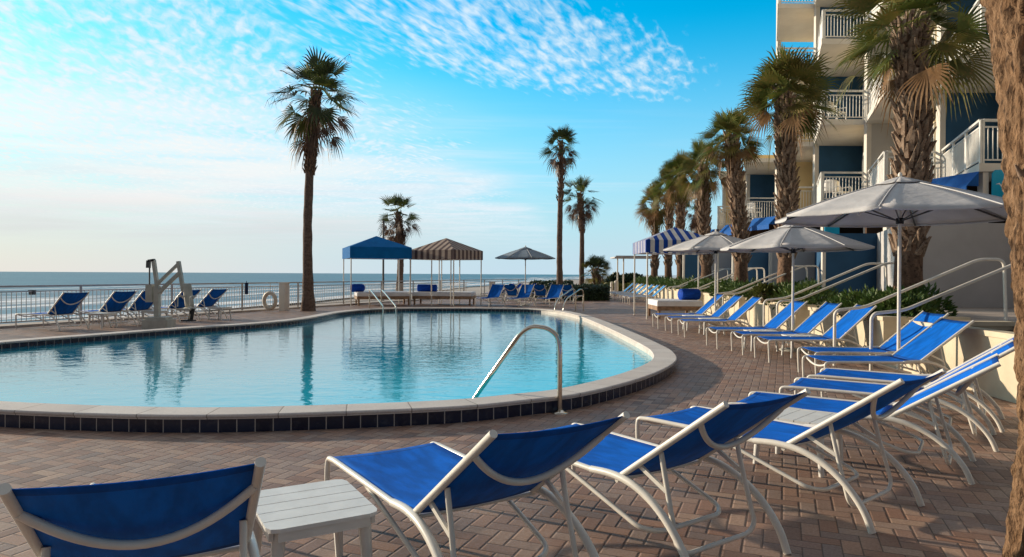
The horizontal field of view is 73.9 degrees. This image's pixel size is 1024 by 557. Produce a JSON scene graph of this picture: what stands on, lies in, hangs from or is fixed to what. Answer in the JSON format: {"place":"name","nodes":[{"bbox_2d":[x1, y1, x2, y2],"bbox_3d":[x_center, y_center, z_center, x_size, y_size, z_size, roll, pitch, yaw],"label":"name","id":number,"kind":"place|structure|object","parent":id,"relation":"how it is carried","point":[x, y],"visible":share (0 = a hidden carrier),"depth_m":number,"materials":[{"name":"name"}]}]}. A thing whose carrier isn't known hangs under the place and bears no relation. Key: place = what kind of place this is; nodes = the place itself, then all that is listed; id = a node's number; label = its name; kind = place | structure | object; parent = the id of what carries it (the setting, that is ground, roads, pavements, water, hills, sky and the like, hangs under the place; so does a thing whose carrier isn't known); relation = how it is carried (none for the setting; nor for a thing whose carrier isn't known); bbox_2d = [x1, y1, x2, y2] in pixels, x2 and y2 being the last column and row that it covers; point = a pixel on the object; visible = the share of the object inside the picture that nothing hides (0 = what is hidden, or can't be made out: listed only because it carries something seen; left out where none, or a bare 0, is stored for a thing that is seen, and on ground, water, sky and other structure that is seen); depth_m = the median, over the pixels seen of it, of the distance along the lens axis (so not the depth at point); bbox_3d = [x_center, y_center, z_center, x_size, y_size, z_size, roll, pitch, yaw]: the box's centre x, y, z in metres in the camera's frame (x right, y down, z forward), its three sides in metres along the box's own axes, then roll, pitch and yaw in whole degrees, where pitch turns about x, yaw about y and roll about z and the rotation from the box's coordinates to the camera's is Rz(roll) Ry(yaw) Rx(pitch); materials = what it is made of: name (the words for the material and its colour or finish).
{"place":"outdoors","nodes":[
{"label":"outdoors","id":0,"kind":"place"},
{"bbox_2d":[278,282,289,310],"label":"gate pillar","id":1,"kind":"structure","parent":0,"point":[283,296],"depth_m":26.90,"materials":[{"name":"white paint"}]},
{"bbox_2d":[0,311,652,406],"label":"pool water","id":2,"kind":"structure","parent":0,"point":[388,357],"depth_m":11.00,"materials":[{"name":"liquid"}]},
{"bbox_2d":[0,272,676,323],"bbox_3d":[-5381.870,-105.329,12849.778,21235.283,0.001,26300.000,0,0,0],"label":"sea","id":3,"kind":"structure","parent":0,"point":[45,278],"depth_m":352.31,"materials":[{"name":"liquid"}]},
{"bbox_2d":[0,0,813,274],"label":"sky","id":4,"kind":"structure","parent":0,"point":[133,132],"materials":[{"name":"blue"}]},
{"bbox_2d":[188,273,675,312],"bbox_3d":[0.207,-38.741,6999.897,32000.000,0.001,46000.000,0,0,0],"label":"beach ground","id":5,"kind":"structure","parent":0,"point":[476,289],"depth_m":225.36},
{"bbox_2d":[0,294,1018,556],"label":"paved deck","id":6,"kind":"structure","parent":0,"point":[956,516],"depth_m":5.18,"materials":[{"name":"brick"}]},
{"bbox_2d":[15,292,89,330],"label":"sun lounger","id":7,"kind":"object","parent":6,"relation":"on","point":[67,304],"visible":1,"depth_m":17.63,"materials":[{"name":"blue"}]},
{"bbox_2d":[87,312,116,328],"bbox_3d":[-11.006,1.125,18.308,0.592,0.402,0.500,0,0,22],"label":"side table","id":8,"kind":"object","parent":6,"relation":"on","point":[102,314],"visible":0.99,"depth_m":18.18,"materials":[{"name":"white plastic"}]},
{"bbox_2d":[68,290,136,326],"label":"sun lounger","id":9,"kind":"object","parent":6,"relation":"on","point":[116,301],"visible":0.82,"depth_m":18.92,"materials":[{"name":"blue"}]},
{"bbox_2d":[98,290,163,324],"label":"sun lounger","id":10,"kind":"object","parent":6,"relation":"on","point":[139,303],"visible":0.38,"depth_m":19.62,"materials":[{"name":"blue"}]},
{"bbox_2d":[0,457,265,556],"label":"sun lounger","id":11,"kind":"object","parent":6,"relation":"on","point":[206,513],"visible":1,"depth_m":2.18,"materials":[{"name":"blue"}]},
{"bbox_2d":[141,310,168,324],"bbox_3d":[-10.256,1.121,19.558,0.592,0.402,0.500,0,0,22],"label":"side table","id":12,"kind":"object","parent":6,"relation":"on","point":[152,311],"visible":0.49,"depth_m":19.45,"materials":[{"name":"white plastic"}]},
{"bbox_2d":[142,259,196,329],"bbox_3d":[-8.869,0.412,17.790,1.653,1.854,0.669,0,0,15],"label":"pool lift","id":13,"kind":"object","parent":6,"relation":"on","point":[157,320],"visible":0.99,"depth_m":17.81,"materials":[{"name":"metal"}]},
{"bbox_2d":[138,289,201,321],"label":"sun lounger","id":14,"kind":"object","parent":6,"relation":"on","point":[173,304],"visible":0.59,"depth_m":20.92,"materials":[{"name":"blue"}]},
{"bbox_2d":[167,288,227,319],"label":"sun lounger","id":15,"kind":"object","parent":6,"relation":"on","point":[212,297],"visible":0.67,"depth_m":21.94,"materials":[{"name":"blue"}]},
{"bbox_2d":[207,306,231,319],"bbox_3d":[-9.356,1.112,21.808,0.592,0.402,0.500,0,0,22],"label":"side table","id":16,"kind":"object","parent":6,"relation":"on","point":[219,308],"visible":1,"depth_m":21.69,"materials":[{"name":"white plastic"}]},
{"bbox_2d":[0,294,505,328],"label":"kerb strip","id":17,"kind":"object","parent":6,"relation":"on","point":[26,324],"depth_m":23.71,"materials":[{"name":"concrete"}]},
{"bbox_2d":[0,279,526,322],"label":"sea railing","id":18,"kind":"object","parent":17,"relation":"on","point":[80,290],"visible":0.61,"depth_m":24.66,"materials":[{"name":"metal"}]},
{"bbox_2d":[262,283,277,309],"bbox_3d":[-9.388,0.709,26.405,0.690,1.056,0.143,0,0,20],"label":"life ring","id":19,"kind":"object","parent":18,"relation":"hanging from","point":[275,300],"visible":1,"depth_m":26.34,"materials":[{"name":"plastic"}]},
{"bbox_2d":[382,220,384,300],"bbox_3d":[-6.803,-0.916,35.995,0.150,4.300,0.146,0,0,0],"label":"lamp post","id":20,"kind":"object","parent":17,"relation":"on","point":[383,221],"visible":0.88,"depth_m":35.95,"materials":[{"name":"metal"}]},
{"bbox_2d":[377,193,421,299],"bbox_3d":[-6.336,-1.800,38.108,2.522,6.046,2.450,0,1,-44],"label":"palm tree","id":21,"kind":"object","parent":17,"relation":"on","point":[399,231],"visible":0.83,"depth_m":37.85,"materials":[{"name":"green plant"}]},
{"bbox_2d":[265,46,362,310],"bbox_3d":[-7.725,-3.899,27.078,4.055,10.370,3.674,0,0,0],"label":"palm tree","id":22,"kind":"object","parent":6,"relation":"on","point":[311,129],"visible":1,"depth_m":26.88,"materials":[{"name":"green plant"}]},
{"bbox_2d":[253,479,376,556],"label":"side table","id":23,"kind":"object","parent":6,"relation":"on","point":[337,507],"visible":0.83,"depth_m":3.16,"materials":[{"name":"white plastic"}]},
{"bbox_2d":[0,307,676,432],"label":"swimming pool","id":24,"kind":"structure","parent":6,"relation":"on","point":[659,366],"depth_m":6.78,"materials":[{"name":"liquid"}]},
{"bbox_2d":[472,324,567,414],"bbox_3d":[0.075,0.975,7.591,1.172,0.955,0.188,0,0,26],"label":"grab rail","id":25,"kind":"object","parent":24,"relation":"attached to","point":[559,410],"visible":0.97,"depth_m":7.40,"materials":[{"name":"metal"}]},
{"bbox_2d":[342,236,411,305],"bbox_3d":[-6.524,-0.394,32.732,2.860,3.300,2.600,0,0,-21],"label":"cabana","id":26,"kind":"object","parent":6,"relation":"on","point":[376,247],"visible":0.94,"depth_m":31.73,"materials":[{"name":"blue fabric"}]},
{"bbox_2d":[355,291,409,305],"bbox_3d":[-6.217,0.944,32.607,2.500,0.630,1.600,0,0,-18],"label":"daybed","id":27,"kind":"object","parent":6,"relation":"on","point":[403,295],"visible":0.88,"depth_m":31.92,"materials":[{"name":"fabric"}]},
{"bbox_2d":[352,284,364,291],"bbox_3d":[-7.318,0.445,32.254,0.380,0.380,0.700,1,0,30],"label":"bolster cushion","id":28,"kind":"object","parent":27,"relation":"on","point":[358,287],"visible":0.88,"depth_m":32.09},
{"bbox_2d":[412,291,475,304],"bbox_3d":[-3.291,0.955,33.307,2.850,0.630,1.700,0,0,4],"label":"daybed","id":29,"kind":"object","parent":6,"relation":"on","point":[469,295],"visible":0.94,"depth_m":32.48,"materials":[{"name":"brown wood"}]},
{"bbox_2d":[417,284,436,291],"bbox_3d":[-4.135,0.466,33.204,0.950,0.360,0.360,0,0,0],"label":"bolster cushion","id":30,"kind":"object","parent":29,"relation":"on","point":[423,287],"visible":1,"depth_m":33.07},
{"bbox_2d":[409,238,482,305],"bbox_3d":[-3.205,-0.348,33.112,2.750,3.240,2.300,1,0,33],"label":"cabana","id":31,"kind":"object","parent":6,"relation":"on","point":[446,249],"visible":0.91,"depth_m":32.36,"materials":[{"name":"fabric"}]},
{"bbox_2d":[324,411,629,556],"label":"sun lounger","id":32,"kind":"object","parent":6,"relation":"on","point":[415,485],"visible":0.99,"depth_m":3.09,"materials":[{"name":"blue"}]},
{"bbox_2d":[475,284,504,305],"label":"sun lounger","id":33,"kind":"object","parent":6,"relation":"on","point":[495,291],"visible":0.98,"depth_m":32.62,"materials":[{"name":"blue"}]},
{"bbox_2d":[502,284,528,302],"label":"sun lounger","id":34,"kind":"object","parent":6,"relation":"on","point":[511,290],"visible":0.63,"depth_m":34.99,"materials":[{"name":"blue"}]},
{"bbox_2d":[504,284,534,306],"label":"sun lounger","id":35,"kind":"object","parent":6,"relation":"on","point":[522,294],"visible":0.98,"depth_m":32.57,"materials":[{"name":"blue"}]},
{"bbox_2d":[495,245,554,305],"bbox_3d":[0.641,-0.144,32.600,2.733,2.880,2.733,0,0,13],"label":"patio umbrella","id":36,"kind":"object","parent":6,"relation":"on","point":[525,253],"visible":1,"depth_m":32.02,"materials":[{"name":"grey fabric"}]},
{"bbox_2d":[531,285,555,303],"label":"sun lounger","id":37,"kind":"object","parent":6,"relation":"on","point":[540,290],"visible":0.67,"depth_m":34.99,"materials":[{"name":"blue"}]},
{"bbox_2d":[535,284,563,306],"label":"sun lounger","id":38,"kind":"object","parent":6,"relation":"on","point":[554,291],"visible":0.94,"depth_m":32.58,"materials":[{"name":"blue"}]},
{"bbox_2d":[529,279,572,297],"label":"hedge","id":39,"kind":"object","parent":6,"relation":"on","point":[539,282],"visible":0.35,"depth_m":42.68,"materials":[{"name":"green plant"}]},
{"bbox_2d":[538,123,578,284],"bbox_3d":[2.787,-3.932,40.094,2.651,10.382,2.655,0,0,0],"label":"palm tree","id":40,"kind":"object","parent":6,"relation":"on","point":[561,169],"visible":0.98,"depth_m":39.84,"materials":[{"name":"green plant"}]},
{"bbox_2d":[559,284,582,302],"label":"sun lounger","id":41,"kind":"object","parent":6,"relation":"on","point":[566,288],"visible":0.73,"depth_m":35.02,"materials":[{"name":"blue"}]},
{"bbox_2d":[544,282,611,300],"bbox_3d":[3.747,0.782,39.790,4.025,1.206,2.216,0,0,0],"label":"hedge","id":42,"kind":"object","parent":6,"relation":"on","point":[597,292],"visible":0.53,"depth_m":38.98,"materials":[{"name":"green plant"}]},
{"bbox_2d":[563,175,600,284],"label":"palm tree","id":43,"kind":"object","parent":6,"relation":"on","point":[582,217],"visible":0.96,"depth_m":44.84,"materials":[{"name":"green plant"}]},
{"bbox_2d":[582,255,612,284],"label":"palm tree","id":44,"kind":"object","parent":6,"relation":"on","point":[595,263],"visible":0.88,"depth_m":44.31,"materials":[{"name":"green plant"}]},
{"bbox_2d":[601,281,632,291],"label":"bush","id":45,"kind":"object","parent":6,"relation":"on","point":[620,286],"visible":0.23,"depth_m":53.41,"materials":[{"name":"green plant"}]},
{"bbox_2d":[602,272,644,287],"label":"bush","id":46,"kind":"object","parent":6,"relation":"on","point":[628,277],"visible":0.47,"depth_m":56.11,"materials":[{"name":"green plant"}]},
{"bbox_2d":[610,256,650,290],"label":"flat canopy","id":47,"kind":"object","parent":6,"relation":"on","point":[630,257],"visible":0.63,"depth_m":49.95,"materials":[{"name":"metal"}]},
{"bbox_2d":[622,285,659,302],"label":"sun lounger","id":48,"kind":"object","parent":6,"relation":"on","point":[651,290],"visible":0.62,"depth_m":36.44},
{"bbox_2d":[627,285,666,304],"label":"sun lounger","id":49,"kind":"object","parent":6,"relation":"on","point":[658,291],"visible":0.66,"depth_m":34.74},
{"bbox_2d":[632,284,678,298],"bbox_3d":[9.583,0.861,44.143,1.493,0.820,23.978,0,0,5],"label":"planter","id":50,"kind":"object","parent":6,"relation":"on","point":[663,294],"visible":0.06,"depth_m":37.44,"materials":[{"name":"paint"}]},
{"bbox_2d":[634,184,676,285],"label":"palm tree","id":51,"kind":"object","parent":50,"relation":"in","point":[655,220],"visible":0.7,"depth_m":47.71,"materials":[{"name":"green plant"}]},
{"bbox_2d":[631,274,696,290],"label":"juniper shrubs","id":52,"kind":"object","parent":50,"relation":"in","point":[662,281],"visible":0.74,"depth_m":38.91,"materials":[{"name":"green plant"}]},
{"bbox_2d":[647,164,688,278],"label":"palm tree","id":53,"kind":"object","parent":50,"relation":"in","point":[669,224],"visible":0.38,"depth_m":43.81,"materials":[{"name":"green plant"}]},
{"bbox_2d":[658,150,709,279],"bbox_3d":[9.653,-3.384,38.772,3.234,8.078,2.910,0,0,-16],"label":"palm tree","id":54,"kind":"object","parent":50,"relation":"in","point":[670,183],"visible":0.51,"depth_m":38.67,"materials":[{"name":"green plant"}]},
{"bbox_2d":[674,136,727,278],"bbox_3d":[8.939,-3.025,31.906,2.717,7.440,2.920,0,0,-31],"label":"palm tree","id":55,"kind":"object","parent":50,"relation":"in","point":[702,186],"visible":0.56,"depth_m":31.78,"materials":[{"name":"green plant"}]},
{"bbox_2d":[540,388,810,556],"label":"sun lounger","id":56,"kind":"object","parent":6,"relation":"on","point":[719,428],"visible":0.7,"depth_m":3.63,"materials":[{"name":"blue"}]},
{"bbox_2d":[648,299,702,318],"bbox_3d":[5.714,1.062,24.107,1.550,0.630,1.900,0,0,0],"label":"daybed","id":57,"kind":"object","parent":6,"relation":"on","point":[660,305],"visible":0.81,"depth_m":23.16,"materials":[{"name":"fabric"}]},
{"bbox_2d":[677,289,700,299],"bbox_3d":[6.247,0.561,24.004,0.750,0.400,0.400,0,0,-20],"label":"bolster cushion","id":58,"kind":"object","parent":57,"relation":"on","point":[688,294],"visible":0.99,"depth_m":23.85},
{"bbox_2d":[633,227,718,318],"bbox_3d":[5.751,-0.223,24.149,2.500,3.200,2.500,0,0,0],"label":"cabana","id":59,"kind":"object","parent":6,"relation":"on","point":[656,244],"visible":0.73,"depth_m":23.20,"materials":[{"name":"fabric"}]},
{"bbox_2d":[652,293,724,328],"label":"sun lounger","id":60,"kind":"object","parent":6,"relation":"on","point":[704,308],"visible":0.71,"depth_m":19.35,"materials":[{"name":"blue"}]},
{"bbox_2d":[684,195,698,233],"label":"palm tree","id":61,"kind":"object","parent":6,"relation":"on","point":[693,226],"visible":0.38,"depth_m":49.90,"materials":[{"name":"green plant"}]},
{"bbox_2d":[671,268,731,298],"bbox_3d":[8.810,0.440,31.408,2.912,1.816,0.049,0,0,0],"label":"stair handrail","id":62,"kind":"object","parent":6,"relation":"on","point":[695,281],"visible":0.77,"depth_m":31.39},
{"bbox_2d":[665,294,742,333],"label":"sun lounger","id":63,"kind":"object","parent":6,"relation":"on","point":[733,300],"visible":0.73,"depth_m":18.03,"materials":[{"name":"blue"}]},
{"bbox_2d":[696,292,712,311],"bbox_3d":[8.400,0.949,29.356,1.493,0.820,4.139,0,0,5],"label":"planter","id":64,"kind":"object","parent":6,"relation":"on","point":[701,298],"visible":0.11,"depth_m":27.38,"materials":[{"name":"paint"}]},
{"bbox_2d":[682,275,726,291],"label":"juniper shrubs","id":65,"kind":"object","parent":64,"relation":"in","point":[702,282],"visible":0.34,"depth_m":28.21,"materials":[{"name":"green plant"}]},
{"bbox_2d":[663,229,754,330],"bbox_3d":[5.560,0.032,18.600,2.733,2.760,2.733,0,0,17],"label":"patio umbrella","id":66,"kind":"object","parent":6,"relation":"on","point":[714,242],"visible":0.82,"depth_m":18.20,"materials":[{"name":"grey fabric"}]},
{"bbox_2d":[698,318,724,334],"bbox_3d":[5.093,1.218,17.358,0.592,0.402,0.500,0,0,0],"label":"side table","id":67,"kind":"object","parent":6,"relation":"on","point":[700,323],"visible":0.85,"depth_m":17.31,"materials":[{"name":"white plastic"}]},
{"bbox_2d":[678,296,762,336],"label":"sun lounger","id":68,"kind":"object","parent":6,"relation":"on","point":[744,308],"visible":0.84,"depth_m":16.79,"materials":[{"name":"blue"}]},
{"bbox_2d":[703,293,759,323],"bbox_3d":[7.952,0.982,23.756,1.493,0.820,5.544,0,0,5],"label":"planter","id":69,"kind":"object","parent":6,"relation":"on","point":[732,310],"visible":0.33,"depth_m":22.69,"materials":[{"name":"paint"}]},
{"bbox_2d":[694,104,768,282],"bbox_3d":[8.196,-2.923,25.413,2.750,7.311,2.942,0,0,0],"label":"palm tree","id":70,"kind":"object","parent":69,"relation":"in","point":[733,155],"visible":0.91,"depth_m":25.28,"materials":[{"name":"green plant"}]},
{"bbox_2d":[706,276,762,300],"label":"juniper shrubs","id":71,"kind":"object","parent":69,"relation":"in","point":[728,285],"visible":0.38,"depth_m":22.85,"materials":[{"name":"green plant"}]},
{"bbox_2d":[706,301,807,348],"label":"sun lounger","id":72,"kind":"object","parent":6,"relation":"on","point":[776,322],"visible":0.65,"depth_m":14.29,"materials":[{"name":"blue"}]},
{"bbox_2d":[743,329,778,351],"bbox_3d":[4.993,1.241,13.678,0.592,0.402,0.500,0,0,0],"label":"side table","id":73,"kind":"object","parent":6,"relation":"on","point":[752,339],"visible":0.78,"depth_m":13.46,"materials":[{"name":"white plastic"}]},
{"bbox_2d":[716,265,807,293],"bbox_3d":[7.693,0.500,20.998,2.912,1.816,0.049,0,0,0],"label":"stair handrail","id":74,"kind":"object","parent":6,"relation":"on","point":[762,279],"visible":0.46,"depth_m":20.98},
{"bbox_2d":[722,265,819,316],"bbox_3d":[7.693,0.505,20.208,2.912,1.816,0.049,0,0,0],"label":"stair handrail","id":75,"kind":"object","parent":6,"relation":"on","point":[817,267],"visible":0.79,"depth_m":20.18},
{"bbox_2d":[746,298,820,329],"bbox_3d":[7.491,1.016,18.006,1.493,0.820,4.440,0,0,5],"label":"planter","id":76,"kind":"object","parent":6,"relation":"on","point":[755,315],"visible":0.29,"depth_m":17.80,"materials":[{"name":"paint"}]},
{"bbox_2d":[745,282,780,302],"bbox_3d":[6.740,0.394,18.206,1.009,0.630,1.023,0,0,0],"label":"bush","id":77,"kind":"object","parent":76,"relation":"in","point":[760,289],"visible":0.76,"depth_m":18.03,"materials":[{"name":"green plant"}]},
{"bbox_2d":[758,276,845,309],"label":"juniper shrubs","id":78,"kind":"object","parent":76,"relation":"in","point":[784,289],"visible":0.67,"depth_m":16.61,"materials":[{"name":"green plant"}]},
{"bbox_2d":[731,301,841,354],"bbox_3d":[5.266,0.949,13.132,1.875,1.006,0.786,0,0,2],"label":"sun lounger","id":79,"kind":"object","parent":6,"relation":"on","point":[817,317],"visible":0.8,"depth_m":13.18,"materials":[{"name":"blue"}]},
{"bbox_2d":[635,368,946,533],"bbox_3d":[1.865,1.023,4.836,0.786,0.925,1.941,0,0,-40],"label":"sun lounger","id":80,"kind":"object","parent":6,"relation":"on","point":[788,435],"visible":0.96,"depth_m":4.39,"materials":[{"name":"blue"}]},
{"bbox_2d":[720,225,874,351],"bbox_3d":[5.619,0.129,13.621,2.668,2.630,2.668,0,0,-36],"label":"patio umbrella","id":81,"kind":"object","parent":6,"relation":"on","point":[792,239],"visible":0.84,"depth_m":13.09,"materials":[{"name":"grey fabric"}]},
{"bbox_2d":[753,407,843,477],"bbox_3d":[2.273,1.279,5.408,0.592,0.402,0.500,1,1,44],"label":"side table","id":82,"kind":"object","parent":6,"relation":"on","point":[798,415],"visible":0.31,"depth_m":5.36,"materials":[{"name":"white plastic"}]},
{"bbox_2d":[781,334,821,357],"bbox_3d":[5.343,1.250,12.608,0.592,0.402,0.500,0,0,0],"label":"side table","id":83,"kind":"object","parent":6,"relation":"on","point":[792,342],"visible":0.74,"depth_m":12.53,"materials":[{"name":"white plastic"}]},
{"bbox_2d":[754,304,876,362],"bbox_3d":[5.346,0.956,12.064,1.875,1.006,0.786,0,0,1],"label":"sun lounger","id":84,"kind":"object","parent":6,"relation":"on","point":[848,322],"visible":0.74,"depth_m":12.07,"materials":[{"name":"blue"}]},
{"bbox_2d":[763,262,887,339],"bbox_3d":[7.277,0.531,15.799,2.912,1.816,0.049,0,0,0],"label":"stair handrail","id":85,"kind":"object","parent":6,"relation":"on","point":[834,277],"visible":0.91,"depth_m":15.78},
{"bbox_2d":[776,262,893,313],"bbox_3d":[7.277,0.536,15.008,2.912,1.816,0.049,0,0,0],"label":"stair handrail","id":86,"kind":"object","parent":6,"relation":"on","point":[832,285],"visible":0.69,"depth_m":14.98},
{"bbox_2d":[728,353,1000,484],"bbox_3d":[2.870,1.036,5.684,1.958,0.901,0.786,1,0,35],"label":"sun lounger","id":87,"kind":"object","parent":6,"relation":"on","point":[963,380],"visible":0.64,"depth_m":5.51,"materials":[{"name":"blue"}]},
{"bbox_2d":[797,311,949,373],"bbox_3d":[5.354,0.979,10.172,1.895,0.984,0.786,0,0,3],"label":"sun lounger","id":88,"kind":"object","parent":6,"relation":"on","point":[911,329],"visible":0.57,"depth_m":10.27,"materials":[{"name":"blue"}]},
{"bbox_2d":[802,317,974,378],"bbox_3d":[4.989,1.001,9.108,1.923,0.949,0.786,0,0,1],"label":"sun lounger","id":89,"kind":"object","parent":6,"relation":"on","point":[926,343],"visible":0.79,"depth_m":9.15,"materials":[{"name":"blue"}]},
{"bbox_2d":[808,307,970,364],"bbox_3d":[7.106,1.044,13.196,1.493,0.820,3.657,0,0,4],"label":"planter","id":90,"kind":"object","parent":6,"relation":"on","point":[884,328],"visible":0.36,"depth_m":11.96,"materials":[{"name":"paint"}]},
{"bbox_2d":[817,282,957,324],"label":"juniper shrubs","id":91,"kind":"object","parent":90,"relation":"in","point":[871,295],"visible":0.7,"depth_m":12.13,"materials":[{"name":"green plant"}]},
{"bbox_2d":[822,0,995,314],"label":"palm tree","id":92,"kind":"object","parent":90,"relation":"in","point":[915,67],"visible":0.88,"depth_m":13.06,"materials":[{"name":"green plant"}]},
{"bbox_2d":[775,172,1007,383],"bbox_3d":[5.470,-0.017,9.620,3.167,2.970,3.167,0,0,-30],"label":"patio umbrella","id":93,"kind":"object","parent":6,"relation":"on","point":[900,201],"visible":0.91,"depth_m":9.37,"materials":[{"name":"grey fabric"}]},
{"bbox_2d":[779,339,1014,451],"bbox_3d":[3.690,1.022,6.610,1.941,0.925,0.786,1,0,34],"label":"sun lounger","id":94,"kind":"object","parent":6,"relation":"on","point":[858,389],"visible":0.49,"depth_m":6.53,"materials":[{"name":"blue"}]},
{"bbox_2d":[807,336,1013,432],"bbox_3d":[4.293,1.020,7.356,1.941,0.925,0.786,1,0,36],"label":"sun lounger","id":95,"kind":"object","parent":6,"relation":"on","point":[864,375],"visible":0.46,"depth_m":7.38,"materials":[{"name":"blue"}]},
{"bbox_2d":[833,258,1007,365],"bbox_3d":[6.824,0.556,11.379,2.912,1.816,0.049,0,0,0],"label":"stair handrail","id":96,"kind":"object","parent":6,"relation":"on","point":[929,280],"visible":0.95,"depth_m":11.36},
{"bbox_2d":[869,264,1010,370],"bbox_3d":[6.923,0.563,10.409,2.912,1.816,0.049,0,0,0],"label":"stair handrail","id":97,"kind":"object","parent":6,"relation":"on","point":[873,315],"visible":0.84,"depth_m":10.39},
{"bbox_2d":[909,320,1017,402],"bbox_3d":[6.631,1.080,7.259,1.493,0.820,6.702,0,0,5],"label":"planter","id":98,"kind":"object","parent":6,"relation":"on","point":[975,338],"visible":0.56,"depth_m":8.79,"materials":[{"name":"paint"}]},
{"bbox_2d":[979,0,1023,556],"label":"palm tree","id":99,"kind":"object","parent":6,"relation":"on","point":[1004,19],"visible":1,"depth_m":3.35,"materials":[{"name":"plant"}]},
{"bbox_2d":[816,301,1016,329],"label":"terrace","id":100,"kind":"structure","parent":0,"point":[985,314],"depth_m":13.84,"materials":[{"name":"concrete"}]},
{"bbox_2d":[731,43,848,284],"bbox_3d":[8.196,-3.172,20.541,3.188,7.870,3.334,0,0,0],"label":"palm tree","id":101,"kind":"object","parent":100,"relation":"on","point":[776,85],"visible":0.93,"depth_m":20.13,"materials":[{"name":"green plant"}]},
{"bbox_2d":[683,0,1013,307],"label":"hotel building","id":102,"kind":"structure","parent":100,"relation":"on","point":[854,152],"depth_m":23.06,"materials":[{"name":"beige paint"}]},
{"bbox_2d":[824,179,837,196],"bbox_3d":[12.034,-3.320,25.806,0.555,0.946,0.577,1,0,30],"label":"balcony chair","id":103,"kind":"object","parent":102,"relation":"on","point":[832,185],"visible":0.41,"depth_m":25.96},
{"bbox_2d":[824,227,838,233],"bbox_3d":[9.730,-1.749,20.701,0.440,0.780,0.036,0,0,0],"label":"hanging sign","id":104,"kind":"object","parent":102,"relation":"attached to","point":[834,230],"visible":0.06,"depth_m":20.69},
{"bbox_2d":[832,181,851,195],"bbox_3d":[12.557,-3.318,26.008,0.555,0.946,0.577,0,0,-20],"label":"balcony chair","id":105,"kind":"object","parent":102,"relation":"on","point":[841,189],"visible":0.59,"depth_m":25.97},
{"bbox_2d":[929,123,935,178],"bbox_3d":[14.044,-3.935,22.862,0.080,2.230,2.020,0,0,24],"label":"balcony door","id":106,"kind":"structure","parent":102,"relation":"in","point":[933,138],"depth_m":21.97,"materials":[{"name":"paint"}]},
{"bbox_2d":[991,170,1003,196],"bbox_3d":[11.812,-2.231,16.448,0.440,0.780,0.036,0,0,0],"label":"hanging sign","id":107,"kind":"object","parent":102,"relation":"attached to","point":[996,181],"visible":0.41,"depth_m":16.43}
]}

